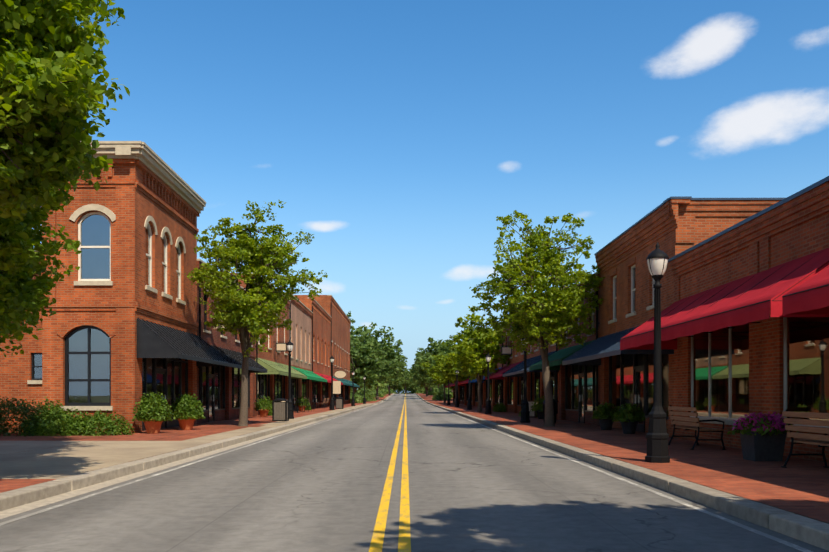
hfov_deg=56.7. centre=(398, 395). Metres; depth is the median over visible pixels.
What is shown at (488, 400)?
lamp
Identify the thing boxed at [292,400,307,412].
cafe table
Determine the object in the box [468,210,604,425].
street tree
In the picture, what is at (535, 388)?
building
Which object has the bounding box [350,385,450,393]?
understory
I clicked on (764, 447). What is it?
planter
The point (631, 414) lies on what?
dark pot plant
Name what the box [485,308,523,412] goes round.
building
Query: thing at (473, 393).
building
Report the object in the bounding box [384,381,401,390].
tree
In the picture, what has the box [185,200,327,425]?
street tree
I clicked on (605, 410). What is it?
dark pot plant
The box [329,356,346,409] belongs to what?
lamp
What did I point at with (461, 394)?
building
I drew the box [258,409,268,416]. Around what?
pot
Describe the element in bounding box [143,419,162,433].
terracotta pot
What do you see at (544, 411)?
bin
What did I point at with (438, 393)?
bush
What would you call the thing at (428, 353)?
tree
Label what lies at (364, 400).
lamp
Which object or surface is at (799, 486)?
brick sidewalk
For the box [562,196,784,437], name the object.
two-storey building
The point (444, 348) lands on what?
tree
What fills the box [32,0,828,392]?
sky
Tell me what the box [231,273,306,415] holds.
building
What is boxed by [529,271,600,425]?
building
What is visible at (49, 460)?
concrete sidewalk pad
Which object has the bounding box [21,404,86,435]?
shrub
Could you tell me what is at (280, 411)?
bin
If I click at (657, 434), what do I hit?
lamp
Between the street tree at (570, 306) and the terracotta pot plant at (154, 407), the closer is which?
the terracotta pot plant at (154, 407)
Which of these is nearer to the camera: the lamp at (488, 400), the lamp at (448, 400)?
the lamp at (488, 400)
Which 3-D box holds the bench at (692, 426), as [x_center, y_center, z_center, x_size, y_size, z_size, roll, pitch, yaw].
[6.965,0.731,18.053,0.770,0.993,1.800,0,0,1]
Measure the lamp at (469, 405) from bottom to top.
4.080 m
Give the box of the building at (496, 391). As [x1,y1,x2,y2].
[468,330,503,408]
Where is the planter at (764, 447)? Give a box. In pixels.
[727,412,797,460]
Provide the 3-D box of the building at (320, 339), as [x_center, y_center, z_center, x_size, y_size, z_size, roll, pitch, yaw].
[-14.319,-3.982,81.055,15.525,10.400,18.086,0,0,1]
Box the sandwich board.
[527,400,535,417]
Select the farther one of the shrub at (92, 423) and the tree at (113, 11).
the shrub at (92, 423)
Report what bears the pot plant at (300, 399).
on the brick sidewalk at (176, 433)
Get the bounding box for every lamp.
[286,339,293,418]
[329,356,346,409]
[351,371,354,405]
[363,376,365,403]
[447,380,449,404]
[455,370,458,406]
[467,376,471,409]
[485,353,491,413]
[520,337,529,422]
[645,242,669,462]
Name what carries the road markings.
on the road asphalt
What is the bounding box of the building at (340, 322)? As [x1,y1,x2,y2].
[294,295,359,403]
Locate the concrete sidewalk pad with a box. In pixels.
[0,403,371,478]
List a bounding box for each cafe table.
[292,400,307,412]
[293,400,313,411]
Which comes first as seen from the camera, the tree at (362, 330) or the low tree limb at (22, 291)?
the low tree limb at (22, 291)
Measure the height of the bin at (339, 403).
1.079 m
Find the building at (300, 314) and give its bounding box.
[285,294,326,410]
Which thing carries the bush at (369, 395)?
on the brick sidewalk at (176, 433)
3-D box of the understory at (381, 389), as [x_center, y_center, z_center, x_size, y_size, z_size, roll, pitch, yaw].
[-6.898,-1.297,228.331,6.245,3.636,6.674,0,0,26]
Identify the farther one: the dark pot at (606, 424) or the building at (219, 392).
the building at (219, 392)
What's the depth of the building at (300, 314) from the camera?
64.60 m
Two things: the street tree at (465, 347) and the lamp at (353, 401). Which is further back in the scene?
the lamp at (353, 401)
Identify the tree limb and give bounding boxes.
[0,0,129,220]
[0,153,95,356]
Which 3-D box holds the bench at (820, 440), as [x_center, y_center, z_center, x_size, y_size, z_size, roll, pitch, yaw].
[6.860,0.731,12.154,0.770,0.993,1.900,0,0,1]
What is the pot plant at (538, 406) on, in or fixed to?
on the brick sidewalk at (799, 486)
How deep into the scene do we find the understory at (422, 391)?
320.75 m
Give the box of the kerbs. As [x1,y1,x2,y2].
[0,393,828,550]
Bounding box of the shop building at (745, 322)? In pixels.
[620,176,828,462]
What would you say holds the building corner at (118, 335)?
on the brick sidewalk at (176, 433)
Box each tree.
[43,0,124,221]
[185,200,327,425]
[347,311,388,389]
[349,318,363,368]
[350,329,388,393]
[352,326,408,399]
[379,341,407,394]
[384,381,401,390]
[395,368,417,393]
[409,348,435,396]
[411,337,452,388]
[415,339,453,382]
[420,355,454,402]
[441,314,511,411]
[441,351,470,405]
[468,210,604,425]
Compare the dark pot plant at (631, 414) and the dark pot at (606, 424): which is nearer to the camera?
the dark pot plant at (631, 414)
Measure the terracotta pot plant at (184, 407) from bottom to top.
1.019 m
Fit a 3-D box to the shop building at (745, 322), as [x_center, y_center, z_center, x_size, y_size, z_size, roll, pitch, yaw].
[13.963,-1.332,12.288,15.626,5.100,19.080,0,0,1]
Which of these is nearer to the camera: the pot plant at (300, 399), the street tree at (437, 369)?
the pot plant at (300, 399)
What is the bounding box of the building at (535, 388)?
[503,302,558,419]
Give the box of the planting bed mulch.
[0,425,569,438]
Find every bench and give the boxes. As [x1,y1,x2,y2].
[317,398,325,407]
[668,405,725,449]
[781,409,828,467]
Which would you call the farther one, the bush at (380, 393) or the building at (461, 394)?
the bush at (380, 393)
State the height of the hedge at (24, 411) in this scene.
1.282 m
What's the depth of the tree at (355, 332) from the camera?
146.08 m
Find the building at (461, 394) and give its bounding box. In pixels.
[445,382,464,404]
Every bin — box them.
[272,398,288,420]
[335,397,343,408]
[543,400,544,422]
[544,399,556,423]
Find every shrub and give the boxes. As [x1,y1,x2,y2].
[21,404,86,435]
[38,396,65,433]
[63,409,133,435]
[493,403,506,411]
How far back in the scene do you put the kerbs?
11.09 m
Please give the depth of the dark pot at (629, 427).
24.27 m
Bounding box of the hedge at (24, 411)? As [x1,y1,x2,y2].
[0,396,60,436]
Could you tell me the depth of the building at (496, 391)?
67.44 m
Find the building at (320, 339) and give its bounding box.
[299,297,342,407]
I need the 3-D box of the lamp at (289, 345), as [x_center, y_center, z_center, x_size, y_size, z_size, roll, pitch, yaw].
[-5.666,-0.865,39.973,0.425,4.166,0.425,0,0,-22]
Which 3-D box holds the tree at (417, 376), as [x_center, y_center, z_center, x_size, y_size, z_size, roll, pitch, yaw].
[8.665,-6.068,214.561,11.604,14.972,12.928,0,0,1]
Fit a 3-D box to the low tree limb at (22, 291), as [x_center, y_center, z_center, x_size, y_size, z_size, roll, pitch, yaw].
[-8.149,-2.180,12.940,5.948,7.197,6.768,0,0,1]
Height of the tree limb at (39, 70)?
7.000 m
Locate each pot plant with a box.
[132,391,173,421]
[170,392,204,419]
[254,396,271,410]
[295,395,308,405]
[530,396,544,411]
[592,402,618,419]
[612,403,645,421]
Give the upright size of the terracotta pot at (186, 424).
0.440 m
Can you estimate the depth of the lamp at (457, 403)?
81.81 m
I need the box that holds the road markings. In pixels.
[0,394,812,551]
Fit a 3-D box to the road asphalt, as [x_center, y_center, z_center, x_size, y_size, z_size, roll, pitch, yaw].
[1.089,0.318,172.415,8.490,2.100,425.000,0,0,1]
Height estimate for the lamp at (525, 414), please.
4.080 m
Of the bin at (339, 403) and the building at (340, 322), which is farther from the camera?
the building at (340, 322)
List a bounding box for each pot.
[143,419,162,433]
[178,417,195,429]
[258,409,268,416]
[537,410,542,418]
[598,417,614,429]
[620,420,638,433]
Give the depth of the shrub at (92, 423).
23.49 m
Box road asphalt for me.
[0,394,828,551]
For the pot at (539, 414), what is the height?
0.450 m
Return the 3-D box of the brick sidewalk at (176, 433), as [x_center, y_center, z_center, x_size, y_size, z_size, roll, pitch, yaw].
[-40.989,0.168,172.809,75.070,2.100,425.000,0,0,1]
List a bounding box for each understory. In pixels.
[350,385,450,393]
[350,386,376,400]
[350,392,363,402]
[366,387,386,395]
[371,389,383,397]
[416,387,424,392]
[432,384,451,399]
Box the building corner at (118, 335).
[0,141,228,432]
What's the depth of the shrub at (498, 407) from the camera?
57.15 m
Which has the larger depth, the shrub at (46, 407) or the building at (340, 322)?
the building at (340, 322)
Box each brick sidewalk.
[0,393,392,492]
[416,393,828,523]
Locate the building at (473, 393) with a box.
[453,338,482,406]

